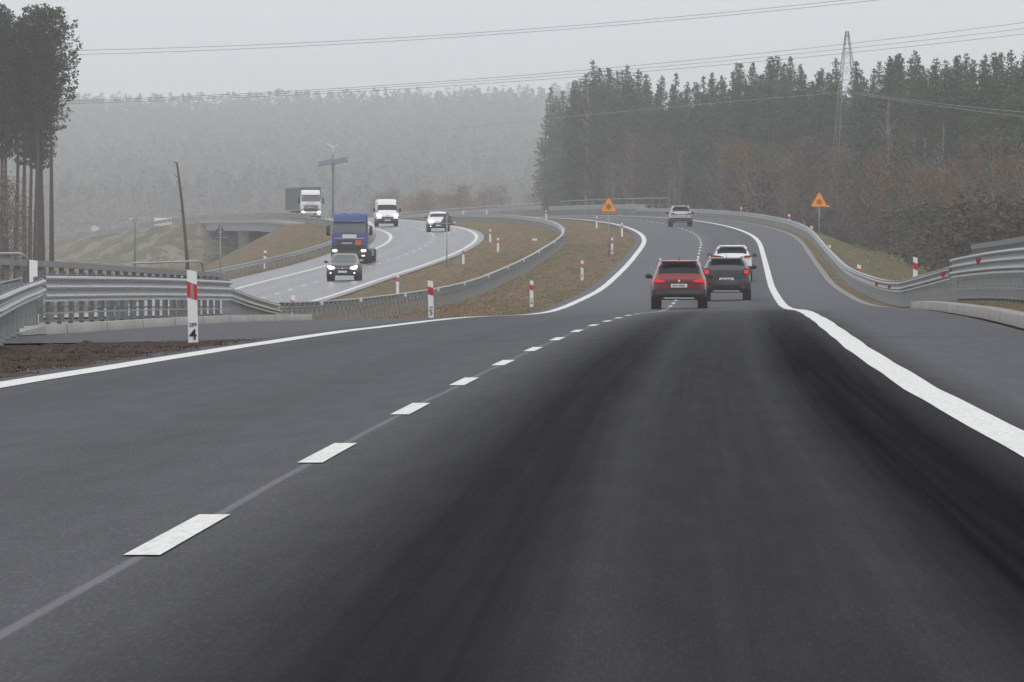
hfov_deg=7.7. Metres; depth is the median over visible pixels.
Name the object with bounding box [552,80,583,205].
pine tree
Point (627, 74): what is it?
pine tree
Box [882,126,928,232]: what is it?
bare tree
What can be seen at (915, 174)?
bare tree
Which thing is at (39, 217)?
pine tree
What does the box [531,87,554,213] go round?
pine tree
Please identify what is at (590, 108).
pine tree
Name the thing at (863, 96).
pine tree
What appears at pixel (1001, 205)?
bush
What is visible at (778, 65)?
pine tree
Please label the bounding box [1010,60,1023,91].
pine tree
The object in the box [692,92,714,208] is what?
pine tree
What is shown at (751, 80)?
pine tree
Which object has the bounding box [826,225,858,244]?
bush
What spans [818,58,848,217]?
pine tree
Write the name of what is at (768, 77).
pine tree
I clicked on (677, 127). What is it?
pine tree
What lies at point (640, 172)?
autumn tree
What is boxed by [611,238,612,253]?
delineator post
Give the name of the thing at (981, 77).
pine tree
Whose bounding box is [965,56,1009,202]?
pine tree
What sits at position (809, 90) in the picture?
pine tree
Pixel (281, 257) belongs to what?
guardrail
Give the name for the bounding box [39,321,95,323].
walkway
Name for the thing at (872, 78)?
pine tree
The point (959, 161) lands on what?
bare tree
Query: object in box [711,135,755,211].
bare tree
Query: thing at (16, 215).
bare tree
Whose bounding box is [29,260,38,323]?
marker board
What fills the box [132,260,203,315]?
tubular handrail
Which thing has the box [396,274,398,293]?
delineator post
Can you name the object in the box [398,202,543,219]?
bridge barrier
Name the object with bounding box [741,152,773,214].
autumn tree
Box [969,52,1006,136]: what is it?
pine tree
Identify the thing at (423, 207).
bare tree
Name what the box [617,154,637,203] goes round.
bare tree
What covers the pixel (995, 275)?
bridge barrier
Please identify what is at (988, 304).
verge grass
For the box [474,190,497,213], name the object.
bare tree
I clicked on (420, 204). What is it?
bare tree
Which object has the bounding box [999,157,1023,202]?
autumn tree
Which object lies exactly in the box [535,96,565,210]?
pine tree
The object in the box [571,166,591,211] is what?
bare tree
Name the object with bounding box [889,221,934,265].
bush
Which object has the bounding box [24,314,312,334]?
kerb
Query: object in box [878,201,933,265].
bush
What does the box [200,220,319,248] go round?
bridge
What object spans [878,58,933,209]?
pine tree
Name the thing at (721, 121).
pine tree
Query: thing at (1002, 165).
autumn tree
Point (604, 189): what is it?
bare tree
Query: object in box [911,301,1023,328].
kerb
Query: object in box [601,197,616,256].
warning sign
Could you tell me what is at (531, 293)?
delineator post
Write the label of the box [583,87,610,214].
pine tree
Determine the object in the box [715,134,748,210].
bare tree
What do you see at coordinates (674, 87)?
pine tree
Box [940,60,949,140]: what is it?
pine tree
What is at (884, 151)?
autumn tree
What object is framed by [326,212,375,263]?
tanker truck
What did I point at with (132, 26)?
sky
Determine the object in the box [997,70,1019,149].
pine tree
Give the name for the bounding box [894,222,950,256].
bush
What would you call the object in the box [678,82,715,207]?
pine tree
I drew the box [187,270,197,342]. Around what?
delineator post
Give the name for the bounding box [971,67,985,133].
pine tree
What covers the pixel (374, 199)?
bare tree
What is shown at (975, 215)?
bush
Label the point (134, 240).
street lamp
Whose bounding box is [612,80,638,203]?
pine tree
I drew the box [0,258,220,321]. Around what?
bridge railing
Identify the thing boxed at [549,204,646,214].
bridge barrier
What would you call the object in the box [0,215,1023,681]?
road
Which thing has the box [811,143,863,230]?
bare tree
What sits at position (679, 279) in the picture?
red car
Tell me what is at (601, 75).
pine tree
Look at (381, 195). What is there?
bare tree
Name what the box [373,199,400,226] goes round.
delivery van
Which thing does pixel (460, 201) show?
bare tree
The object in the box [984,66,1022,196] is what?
pine tree
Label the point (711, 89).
pine tree
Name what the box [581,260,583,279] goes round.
delineator post
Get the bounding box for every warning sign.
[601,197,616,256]
[811,192,828,235]
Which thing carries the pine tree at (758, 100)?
on the ground at (161, 243)
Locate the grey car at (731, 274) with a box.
[702,254,756,300]
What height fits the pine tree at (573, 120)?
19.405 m
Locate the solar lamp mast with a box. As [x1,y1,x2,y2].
[318,143,347,217]
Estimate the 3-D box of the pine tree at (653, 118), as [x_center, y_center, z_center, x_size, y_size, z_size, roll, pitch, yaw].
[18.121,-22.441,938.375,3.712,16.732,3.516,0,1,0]
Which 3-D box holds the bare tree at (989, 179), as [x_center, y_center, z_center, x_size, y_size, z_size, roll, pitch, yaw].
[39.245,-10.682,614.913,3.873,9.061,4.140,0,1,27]
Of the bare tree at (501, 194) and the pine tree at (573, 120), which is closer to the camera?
the pine tree at (573, 120)
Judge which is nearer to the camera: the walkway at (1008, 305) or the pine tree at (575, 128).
the walkway at (1008, 305)
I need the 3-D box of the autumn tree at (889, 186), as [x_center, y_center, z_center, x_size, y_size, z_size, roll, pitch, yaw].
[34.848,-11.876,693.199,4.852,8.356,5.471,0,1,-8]
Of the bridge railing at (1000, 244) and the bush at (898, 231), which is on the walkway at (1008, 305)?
the bridge railing at (1000, 244)
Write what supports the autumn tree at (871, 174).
on the ground at (161, 243)
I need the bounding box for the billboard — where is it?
[138,218,170,229]
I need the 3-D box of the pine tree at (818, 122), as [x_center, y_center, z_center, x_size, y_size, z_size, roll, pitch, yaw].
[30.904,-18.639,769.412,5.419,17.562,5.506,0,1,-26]
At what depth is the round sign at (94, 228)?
1249.85 m
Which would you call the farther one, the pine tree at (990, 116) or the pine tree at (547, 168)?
the pine tree at (547, 168)
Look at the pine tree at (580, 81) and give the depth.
1086.72 m
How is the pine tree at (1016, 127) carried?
on the ground at (161, 243)
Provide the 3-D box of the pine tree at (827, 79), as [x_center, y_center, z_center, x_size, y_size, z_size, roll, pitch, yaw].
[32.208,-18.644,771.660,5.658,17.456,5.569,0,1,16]
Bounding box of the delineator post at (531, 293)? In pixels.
[530,280,532,306]
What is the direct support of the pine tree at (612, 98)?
on the ground at (161, 243)
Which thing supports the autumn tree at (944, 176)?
on the ground at (161, 243)
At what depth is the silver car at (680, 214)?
595.85 m
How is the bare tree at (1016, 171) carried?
on the ground at (161, 243)
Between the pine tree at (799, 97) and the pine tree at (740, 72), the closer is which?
the pine tree at (799, 97)
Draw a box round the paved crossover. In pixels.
[0,317,447,343]
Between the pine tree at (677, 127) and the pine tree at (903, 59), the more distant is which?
the pine tree at (677, 127)
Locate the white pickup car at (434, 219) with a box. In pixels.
[425,210,451,231]
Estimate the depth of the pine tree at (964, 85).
679.46 m
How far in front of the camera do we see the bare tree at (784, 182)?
784.01 m
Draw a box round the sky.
[0,0,1023,117]
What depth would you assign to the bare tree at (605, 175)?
947.64 m
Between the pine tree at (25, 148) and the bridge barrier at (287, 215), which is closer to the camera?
the pine tree at (25, 148)
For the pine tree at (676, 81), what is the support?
on the ground at (161, 243)
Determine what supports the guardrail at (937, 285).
on the ground at (161, 243)
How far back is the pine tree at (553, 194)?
1159.20 m
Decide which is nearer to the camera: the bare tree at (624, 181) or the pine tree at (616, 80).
the bare tree at (624, 181)
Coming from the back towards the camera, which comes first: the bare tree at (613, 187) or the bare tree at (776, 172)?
the bare tree at (613, 187)
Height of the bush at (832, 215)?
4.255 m
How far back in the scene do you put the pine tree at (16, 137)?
599.70 m
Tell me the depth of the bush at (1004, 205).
533.82 m
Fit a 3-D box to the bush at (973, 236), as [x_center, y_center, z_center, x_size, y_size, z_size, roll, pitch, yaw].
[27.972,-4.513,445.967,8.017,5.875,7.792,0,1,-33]
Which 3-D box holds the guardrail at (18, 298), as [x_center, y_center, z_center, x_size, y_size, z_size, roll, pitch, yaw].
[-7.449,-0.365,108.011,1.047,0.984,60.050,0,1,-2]
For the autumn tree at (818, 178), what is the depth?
757.85 m
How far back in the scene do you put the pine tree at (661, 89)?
912.11 m
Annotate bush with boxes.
[716,168,803,222]
[806,215,831,235]
[811,205,849,237]
[825,193,906,249]
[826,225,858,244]
[849,204,916,253]
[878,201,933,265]
[886,192,1004,283]
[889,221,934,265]
[893,186,1008,267]
[893,196,954,269]
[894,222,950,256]
[899,228,943,267]
[914,200,1020,271]
[925,209,1006,258]
[933,195,1023,269]
[936,214,1014,291]
[950,194,1023,237]
[957,196,1023,285]
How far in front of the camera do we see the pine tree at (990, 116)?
622.32 m
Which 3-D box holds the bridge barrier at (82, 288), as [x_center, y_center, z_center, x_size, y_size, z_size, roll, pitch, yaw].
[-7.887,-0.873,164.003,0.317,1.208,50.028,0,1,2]
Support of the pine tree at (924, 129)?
on the ground at (161, 243)
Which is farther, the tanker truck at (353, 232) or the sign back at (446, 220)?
the tanker truck at (353, 232)
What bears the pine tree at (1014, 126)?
on the ground at (161, 243)
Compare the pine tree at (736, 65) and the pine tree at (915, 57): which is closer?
the pine tree at (915, 57)
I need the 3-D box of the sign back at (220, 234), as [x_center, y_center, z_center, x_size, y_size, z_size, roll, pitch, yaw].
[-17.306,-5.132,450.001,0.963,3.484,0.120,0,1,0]
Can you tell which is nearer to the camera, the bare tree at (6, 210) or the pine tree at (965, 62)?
the bare tree at (6, 210)
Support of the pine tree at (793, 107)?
on the ground at (161, 243)
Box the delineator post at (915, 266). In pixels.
[913,257,917,276]
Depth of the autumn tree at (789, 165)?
778.49 m
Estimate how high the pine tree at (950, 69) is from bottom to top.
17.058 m
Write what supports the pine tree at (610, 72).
on the ground at (161, 243)
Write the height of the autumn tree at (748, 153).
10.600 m
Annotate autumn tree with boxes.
[397,194,427,214]
[411,188,447,218]
[417,193,447,211]
[448,182,482,213]
[449,195,481,213]
[518,190,544,215]
[627,168,652,205]
[717,142,764,210]
[719,136,763,210]
[731,140,767,211]
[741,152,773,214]
[765,145,803,222]
[766,156,795,218]
[801,168,828,233]
[854,150,887,246]
[856,132,905,249]
[866,166,908,249]
[898,161,940,226]
[925,163,972,227]
[926,156,963,213]
[959,149,994,204]
[983,157,1019,204]
[993,143,1023,197]
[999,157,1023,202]
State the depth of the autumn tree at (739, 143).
830.49 m
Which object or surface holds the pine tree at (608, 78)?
on the ground at (161, 243)
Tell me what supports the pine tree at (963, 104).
on the ground at (161, 243)
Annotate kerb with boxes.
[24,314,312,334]
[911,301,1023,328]
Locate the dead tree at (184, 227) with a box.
[173,162,188,270]
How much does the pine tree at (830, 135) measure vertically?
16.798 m
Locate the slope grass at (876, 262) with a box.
[822,238,957,299]
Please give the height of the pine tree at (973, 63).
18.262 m
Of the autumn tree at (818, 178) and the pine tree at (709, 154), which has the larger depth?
the pine tree at (709, 154)
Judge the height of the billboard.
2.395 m
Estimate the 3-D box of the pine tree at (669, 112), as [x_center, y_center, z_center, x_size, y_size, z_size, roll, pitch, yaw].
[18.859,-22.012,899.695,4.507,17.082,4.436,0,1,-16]
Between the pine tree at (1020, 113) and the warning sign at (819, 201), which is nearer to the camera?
the warning sign at (819, 201)
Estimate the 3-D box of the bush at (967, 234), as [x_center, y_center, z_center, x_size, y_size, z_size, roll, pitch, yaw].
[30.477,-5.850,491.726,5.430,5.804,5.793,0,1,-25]
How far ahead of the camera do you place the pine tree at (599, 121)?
971.21 m
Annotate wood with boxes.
[0,82,640,241]
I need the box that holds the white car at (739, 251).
[707,245,756,280]
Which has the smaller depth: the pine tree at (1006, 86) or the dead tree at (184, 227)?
the dead tree at (184, 227)
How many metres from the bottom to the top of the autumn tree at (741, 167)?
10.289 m
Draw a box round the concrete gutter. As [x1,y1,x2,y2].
[650,215,885,306]
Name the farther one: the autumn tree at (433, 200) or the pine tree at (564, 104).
the autumn tree at (433, 200)
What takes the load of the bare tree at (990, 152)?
on the ground at (161, 243)
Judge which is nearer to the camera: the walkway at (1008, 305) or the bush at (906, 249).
the walkway at (1008, 305)
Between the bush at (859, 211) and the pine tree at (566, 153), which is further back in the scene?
the pine tree at (566, 153)
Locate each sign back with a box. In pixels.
[212,225,227,279]
[440,213,453,267]
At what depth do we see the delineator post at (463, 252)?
489.93 m
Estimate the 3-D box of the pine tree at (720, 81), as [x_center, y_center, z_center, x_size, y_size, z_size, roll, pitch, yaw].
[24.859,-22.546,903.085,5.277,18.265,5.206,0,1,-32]
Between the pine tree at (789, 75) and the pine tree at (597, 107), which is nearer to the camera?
the pine tree at (789, 75)
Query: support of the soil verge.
on the ground at (161, 243)
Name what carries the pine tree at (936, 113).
on the ground at (161, 243)
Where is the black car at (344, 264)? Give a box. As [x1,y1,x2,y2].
[324,253,363,280]
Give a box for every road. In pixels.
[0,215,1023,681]
[44,218,483,318]
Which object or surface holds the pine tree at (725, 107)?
on the ground at (161, 243)
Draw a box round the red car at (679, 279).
[645,258,713,308]
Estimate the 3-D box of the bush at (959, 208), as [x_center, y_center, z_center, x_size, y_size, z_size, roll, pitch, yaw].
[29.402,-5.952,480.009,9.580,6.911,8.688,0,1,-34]
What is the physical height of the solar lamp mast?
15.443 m
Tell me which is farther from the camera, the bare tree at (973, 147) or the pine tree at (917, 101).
the pine tree at (917, 101)
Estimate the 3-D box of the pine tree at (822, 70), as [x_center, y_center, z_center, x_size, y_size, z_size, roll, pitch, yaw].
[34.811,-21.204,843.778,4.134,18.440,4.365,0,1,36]
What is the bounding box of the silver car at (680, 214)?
[666,205,693,226]
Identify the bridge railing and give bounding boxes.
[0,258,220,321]
[559,197,668,214]
[971,236,1023,253]
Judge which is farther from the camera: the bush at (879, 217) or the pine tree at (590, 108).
the pine tree at (590, 108)
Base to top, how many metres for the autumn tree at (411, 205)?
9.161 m
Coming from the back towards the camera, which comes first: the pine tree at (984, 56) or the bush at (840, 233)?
the pine tree at (984, 56)
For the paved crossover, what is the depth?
124.88 m
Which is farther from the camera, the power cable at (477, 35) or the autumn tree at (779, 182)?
the autumn tree at (779, 182)
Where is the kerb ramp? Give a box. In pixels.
[20,325,45,335]
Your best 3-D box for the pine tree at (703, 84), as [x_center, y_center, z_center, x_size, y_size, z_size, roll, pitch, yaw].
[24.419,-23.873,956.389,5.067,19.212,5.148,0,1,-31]
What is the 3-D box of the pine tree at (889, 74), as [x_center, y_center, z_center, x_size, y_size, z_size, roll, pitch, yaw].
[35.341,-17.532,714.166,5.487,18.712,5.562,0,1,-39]
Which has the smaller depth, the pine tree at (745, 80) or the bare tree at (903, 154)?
the bare tree at (903, 154)
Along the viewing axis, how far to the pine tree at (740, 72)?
858.91 m
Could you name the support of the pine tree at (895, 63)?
on the ground at (161, 243)
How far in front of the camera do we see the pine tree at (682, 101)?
893.68 m
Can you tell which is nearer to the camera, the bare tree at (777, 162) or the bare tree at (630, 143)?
the bare tree at (777, 162)
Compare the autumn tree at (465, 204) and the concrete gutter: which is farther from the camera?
the autumn tree at (465, 204)
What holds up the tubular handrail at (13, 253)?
on the walkway at (62, 322)
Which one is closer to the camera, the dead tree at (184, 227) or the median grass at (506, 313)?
the median grass at (506, 313)
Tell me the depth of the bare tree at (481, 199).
1436.65 m
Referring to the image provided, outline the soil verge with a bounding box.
[0,339,253,376]
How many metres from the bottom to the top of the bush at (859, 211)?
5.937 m
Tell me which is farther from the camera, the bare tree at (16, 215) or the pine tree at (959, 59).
the pine tree at (959, 59)
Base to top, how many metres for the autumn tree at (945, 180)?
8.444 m
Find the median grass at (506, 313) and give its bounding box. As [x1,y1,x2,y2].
[316,241,632,319]
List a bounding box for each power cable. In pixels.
[58,0,842,50]
[59,29,1018,102]
[68,34,1020,103]
[71,22,1023,100]
[75,0,875,54]
[405,93,830,134]
[856,92,1019,111]
[858,94,1022,116]
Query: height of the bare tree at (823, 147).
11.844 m
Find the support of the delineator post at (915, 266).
on the ground at (161, 243)
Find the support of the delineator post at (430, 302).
on the paved crossover
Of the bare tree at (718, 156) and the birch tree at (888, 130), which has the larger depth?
the bare tree at (718, 156)
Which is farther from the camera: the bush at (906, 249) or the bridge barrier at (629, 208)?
the bridge barrier at (629, 208)
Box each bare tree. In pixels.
[0,162,37,269]
[0,174,36,278]
[0,201,41,280]
[366,191,392,216]
[371,190,403,218]
[381,187,410,214]
[412,188,432,218]
[413,193,434,213]
[431,192,453,211]
[443,192,472,213]
[447,188,470,210]
[472,189,492,208]
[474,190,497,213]
[475,185,499,213]
[490,183,513,214]
[522,192,541,215]
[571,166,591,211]
[592,162,615,213]
[596,158,626,212]
[604,126,643,203]
[607,164,627,203]
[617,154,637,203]
[620,145,649,203]
[640,132,681,207]
[657,166,689,206]
[659,145,698,205]
[686,184,701,208]
[694,137,731,209]
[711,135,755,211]
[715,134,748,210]
[716,157,742,210]
[760,145,791,208]
[762,158,800,217]
[767,149,801,219]
[770,177,795,219]
[775,130,828,224]
[783,136,816,224]
[783,154,815,225]
[800,127,841,230]
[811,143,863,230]
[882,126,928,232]
[895,158,939,227]
[914,166,939,225]
[930,151,972,210]
[947,135,985,203]
[954,126,1014,206]
[976,159,1003,201]
[991,164,1023,207]
[1002,146,1023,205]
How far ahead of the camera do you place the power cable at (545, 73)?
695.43 m
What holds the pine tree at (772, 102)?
on the ground at (161, 243)
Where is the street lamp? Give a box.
[129,218,135,266]
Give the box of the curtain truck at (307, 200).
[285,187,323,219]
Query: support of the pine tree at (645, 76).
on the ground at (161, 243)
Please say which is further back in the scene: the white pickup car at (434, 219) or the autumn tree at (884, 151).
the autumn tree at (884, 151)
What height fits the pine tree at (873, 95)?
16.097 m
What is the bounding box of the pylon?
[828,31,860,238]
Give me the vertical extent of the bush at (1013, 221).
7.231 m
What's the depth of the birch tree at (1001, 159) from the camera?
606.23 m
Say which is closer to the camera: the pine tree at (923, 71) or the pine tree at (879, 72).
the pine tree at (923, 71)
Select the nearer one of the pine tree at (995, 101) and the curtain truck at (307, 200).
the pine tree at (995, 101)
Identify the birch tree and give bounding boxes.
[870,93,902,248]
[913,132,931,198]
[920,116,952,194]
[987,125,1010,203]
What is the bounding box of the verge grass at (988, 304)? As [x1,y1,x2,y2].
[952,301,1020,308]
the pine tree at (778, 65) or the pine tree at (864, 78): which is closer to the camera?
the pine tree at (864, 78)
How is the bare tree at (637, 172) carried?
on the ground at (161, 243)
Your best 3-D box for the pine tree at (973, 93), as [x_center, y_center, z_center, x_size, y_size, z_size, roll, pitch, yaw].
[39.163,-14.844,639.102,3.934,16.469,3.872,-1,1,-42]
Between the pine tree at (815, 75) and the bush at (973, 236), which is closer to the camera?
the bush at (973, 236)
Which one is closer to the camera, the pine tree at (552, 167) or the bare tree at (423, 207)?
the pine tree at (552, 167)
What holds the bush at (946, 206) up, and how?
on the ground at (161, 243)
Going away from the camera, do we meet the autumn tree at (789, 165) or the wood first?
the autumn tree at (789, 165)
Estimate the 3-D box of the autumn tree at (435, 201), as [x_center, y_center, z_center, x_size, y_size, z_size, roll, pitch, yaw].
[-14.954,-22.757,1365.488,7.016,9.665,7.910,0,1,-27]
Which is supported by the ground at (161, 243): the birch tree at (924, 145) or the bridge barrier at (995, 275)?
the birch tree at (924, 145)
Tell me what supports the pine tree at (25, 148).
on the ground at (161, 243)
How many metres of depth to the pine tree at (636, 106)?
936.86 m
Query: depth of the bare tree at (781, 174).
785.75 m
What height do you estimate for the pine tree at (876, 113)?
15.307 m
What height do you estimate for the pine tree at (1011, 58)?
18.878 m
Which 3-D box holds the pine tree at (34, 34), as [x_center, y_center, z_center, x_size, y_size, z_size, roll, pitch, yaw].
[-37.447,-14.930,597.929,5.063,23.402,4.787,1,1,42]
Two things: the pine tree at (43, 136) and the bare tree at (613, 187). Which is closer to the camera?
the pine tree at (43, 136)
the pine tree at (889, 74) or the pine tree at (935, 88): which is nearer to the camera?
the pine tree at (935, 88)
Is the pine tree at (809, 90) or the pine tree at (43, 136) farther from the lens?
the pine tree at (809, 90)
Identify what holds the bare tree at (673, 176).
on the ground at (161, 243)
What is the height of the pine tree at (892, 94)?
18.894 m
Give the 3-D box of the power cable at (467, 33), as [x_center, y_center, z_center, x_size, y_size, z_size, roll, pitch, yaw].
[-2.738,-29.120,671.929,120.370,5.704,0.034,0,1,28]
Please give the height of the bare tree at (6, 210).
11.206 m
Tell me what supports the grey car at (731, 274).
on the road at (798, 467)
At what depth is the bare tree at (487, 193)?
1391.15 m
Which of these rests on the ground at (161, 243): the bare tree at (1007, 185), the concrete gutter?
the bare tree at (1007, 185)
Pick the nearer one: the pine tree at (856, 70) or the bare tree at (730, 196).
the pine tree at (856, 70)
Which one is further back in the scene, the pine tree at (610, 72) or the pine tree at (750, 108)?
the pine tree at (610, 72)
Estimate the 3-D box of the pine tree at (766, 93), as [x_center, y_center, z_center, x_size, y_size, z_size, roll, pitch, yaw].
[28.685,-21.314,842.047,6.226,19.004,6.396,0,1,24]
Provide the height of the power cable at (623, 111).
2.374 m
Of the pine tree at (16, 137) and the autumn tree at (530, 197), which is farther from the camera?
the autumn tree at (530, 197)
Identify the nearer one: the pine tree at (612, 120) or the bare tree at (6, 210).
the bare tree at (6, 210)
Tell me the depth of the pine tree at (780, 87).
828.83 m
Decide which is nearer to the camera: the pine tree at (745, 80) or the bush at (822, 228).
the bush at (822, 228)
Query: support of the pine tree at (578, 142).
on the ground at (161, 243)
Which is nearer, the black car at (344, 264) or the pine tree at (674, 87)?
the black car at (344, 264)
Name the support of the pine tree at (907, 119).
on the ground at (161, 243)
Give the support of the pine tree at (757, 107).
on the ground at (161, 243)
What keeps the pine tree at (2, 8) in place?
on the ground at (161, 243)
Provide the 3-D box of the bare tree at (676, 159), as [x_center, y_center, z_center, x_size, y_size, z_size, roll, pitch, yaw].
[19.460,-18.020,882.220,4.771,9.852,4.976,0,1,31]
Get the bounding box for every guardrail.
[0,277,45,344]
[44,216,332,311]
[222,287,280,314]
[279,214,565,319]
[636,208,957,307]
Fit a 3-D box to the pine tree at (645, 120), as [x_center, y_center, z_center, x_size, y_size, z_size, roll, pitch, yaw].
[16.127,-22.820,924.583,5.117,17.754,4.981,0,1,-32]
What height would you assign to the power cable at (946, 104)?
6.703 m
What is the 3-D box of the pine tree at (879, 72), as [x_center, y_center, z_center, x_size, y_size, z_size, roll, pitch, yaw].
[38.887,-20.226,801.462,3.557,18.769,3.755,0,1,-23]
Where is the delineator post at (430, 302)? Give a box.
[428,280,433,317]
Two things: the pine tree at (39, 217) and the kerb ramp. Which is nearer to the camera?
the kerb ramp
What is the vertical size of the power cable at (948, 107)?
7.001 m
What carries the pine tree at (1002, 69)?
on the ground at (161, 243)
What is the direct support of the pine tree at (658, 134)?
on the ground at (161, 243)
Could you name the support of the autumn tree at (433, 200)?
on the ground at (161, 243)
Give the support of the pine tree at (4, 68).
on the ground at (161, 243)
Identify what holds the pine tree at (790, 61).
on the ground at (161, 243)
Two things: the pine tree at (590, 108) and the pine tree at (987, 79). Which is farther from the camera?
the pine tree at (590, 108)
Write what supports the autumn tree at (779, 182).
on the ground at (161, 243)
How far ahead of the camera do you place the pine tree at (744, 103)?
838.44 m
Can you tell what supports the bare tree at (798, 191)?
on the ground at (161, 243)
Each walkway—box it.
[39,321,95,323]
[945,301,1023,311]
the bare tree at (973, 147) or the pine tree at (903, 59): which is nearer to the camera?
the bare tree at (973, 147)
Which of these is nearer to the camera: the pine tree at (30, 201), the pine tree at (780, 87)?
the pine tree at (30, 201)
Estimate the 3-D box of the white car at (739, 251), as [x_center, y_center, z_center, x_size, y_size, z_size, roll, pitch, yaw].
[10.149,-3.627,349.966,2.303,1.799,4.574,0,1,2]
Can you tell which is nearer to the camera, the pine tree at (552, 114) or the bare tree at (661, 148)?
the bare tree at (661, 148)
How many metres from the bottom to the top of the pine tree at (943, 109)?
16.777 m
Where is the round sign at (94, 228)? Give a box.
[91,226,98,230]
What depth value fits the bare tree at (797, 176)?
775.62 m
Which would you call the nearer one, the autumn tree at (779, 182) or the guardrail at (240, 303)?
the guardrail at (240, 303)
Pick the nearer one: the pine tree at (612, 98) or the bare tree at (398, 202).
the pine tree at (612, 98)
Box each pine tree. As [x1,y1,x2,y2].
[0,3,20,279]
[0,9,22,131]
[0,22,42,278]
[0,30,23,258]
[4,15,39,282]
[6,3,66,259]
[20,41,38,259]
[21,6,82,260]
[22,32,62,259]
[26,73,57,286]
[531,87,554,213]
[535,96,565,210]
[538,104,565,213]
[542,90,570,214]
[542,122,557,205]
[544,119,568,214]
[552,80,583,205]
[554,80,584,204]
[555,92,581,203]
[559,73,597,204]
[566,80,596,204]
[569,78,585,108]
[571,84,596,214]
[573,59,602,214]
[575,68,607,204]
[580,82,615,204]
[582,68,616,197]
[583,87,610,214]
[594,90,622,201]
[597,70,637,202]
[606,70,618,97]
[607,64,636,214]
[609,69,649,202]
[610,71,621,203]
[611,92,649,197]
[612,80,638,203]
[623,74,657,206]
[624,81,662,202]
[637,96,669,207]
[640,75,675,205]
[646,94,663,192]
[650,85,685,205]
[654,83,690,207]
[657,97,690,204]
[664,92,691,205]
[666,73,684,129]
[673,82,696,201]
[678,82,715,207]
[686,92,715,208]
[692,77,722,207]
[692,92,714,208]
[697,75,707,206]
[699,93,726,209]
[702,72,717,209]
[702,93,727,208]
[705,71,744,209]
[708,63,753,192]
[708,75,725,198]
[713,81,731,209]
[720,76,748,210]
[729,62,739,104]
[730,83,755,211]
[737,62,764,210]
[741,81,775,212]
[742,78,750,131]
[746,56,788,213]
[748,66,758,127]
[748,74,764,212]
[752,56,792,172]
[758,58,776,129]
[759,66,775,154]
[771,56,796,141]
[771,67,785,142]
[775,67,797,140]
[781,64,810,206]
[783,70,813,222]
[789,71,831,218]
[789,82,823,225]
[801,72,832,213]
[812,81,849,188]
[813,71,825,231]
[814,68,829,109]
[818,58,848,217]
[826,61,868,241]
[850,69,870,123]
[855,56,906,247]
[855,91,883,244]
[856,80,869,145]
[860,76,867,135]
[860,85,878,161]
[866,60,904,238]
[868,68,877,114]
[874,53,907,248]
[874,61,883,96]
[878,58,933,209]
[886,77,916,249]
[892,58,910,232]
[893,57,931,209]
[906,50,920,98]
[908,73,938,219]
[915,66,961,229]
[915,67,944,208]
[919,66,928,91]
[920,58,946,133]
[926,69,956,223]
[930,56,971,215]
[934,67,954,159]
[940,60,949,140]
[948,67,982,202]
[950,76,974,196]
[952,59,992,213]
[953,54,963,109]
[954,53,978,148]
[956,65,971,134]
[964,59,979,89]
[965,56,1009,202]
[965,70,999,200]
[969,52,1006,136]
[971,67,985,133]
[978,54,989,92]
[979,87,1007,195]
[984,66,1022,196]
[997,52,1009,105]
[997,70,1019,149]
[998,75,1023,205]
[998,76,1023,194]
[1002,49,1018,94]
[1002,52,1023,190]
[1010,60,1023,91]
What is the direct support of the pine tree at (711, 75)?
on the ground at (161, 243)
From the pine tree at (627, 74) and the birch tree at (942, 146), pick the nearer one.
the birch tree at (942, 146)
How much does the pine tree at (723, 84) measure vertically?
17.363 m
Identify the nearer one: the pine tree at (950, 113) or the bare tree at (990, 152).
the bare tree at (990, 152)
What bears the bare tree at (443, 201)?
on the ground at (161, 243)
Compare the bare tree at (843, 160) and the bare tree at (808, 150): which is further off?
the bare tree at (808, 150)
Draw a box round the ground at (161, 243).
[0,120,1023,352]
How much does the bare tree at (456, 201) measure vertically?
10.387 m
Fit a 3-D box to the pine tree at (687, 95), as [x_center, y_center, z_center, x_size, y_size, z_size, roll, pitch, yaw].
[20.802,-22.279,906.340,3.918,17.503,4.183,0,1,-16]
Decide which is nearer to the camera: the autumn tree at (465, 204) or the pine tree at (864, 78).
the pine tree at (864, 78)
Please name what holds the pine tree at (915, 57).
on the ground at (161, 243)
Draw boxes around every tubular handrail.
[0,252,28,282]
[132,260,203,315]
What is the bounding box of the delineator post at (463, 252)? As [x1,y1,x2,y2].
[462,249,464,263]
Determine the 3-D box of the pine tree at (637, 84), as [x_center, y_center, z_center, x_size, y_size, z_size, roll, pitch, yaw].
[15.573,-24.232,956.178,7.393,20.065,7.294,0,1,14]
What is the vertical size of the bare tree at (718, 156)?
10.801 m
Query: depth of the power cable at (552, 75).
705.25 m
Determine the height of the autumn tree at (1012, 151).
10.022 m
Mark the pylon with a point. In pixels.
(844, 55)
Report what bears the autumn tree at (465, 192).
on the ground at (161, 243)
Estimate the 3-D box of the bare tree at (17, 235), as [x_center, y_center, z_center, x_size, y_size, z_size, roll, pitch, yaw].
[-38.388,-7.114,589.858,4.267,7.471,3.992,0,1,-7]
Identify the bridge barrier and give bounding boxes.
[19,212,308,243]
[33,274,232,324]
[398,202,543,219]
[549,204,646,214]
[949,246,1023,302]

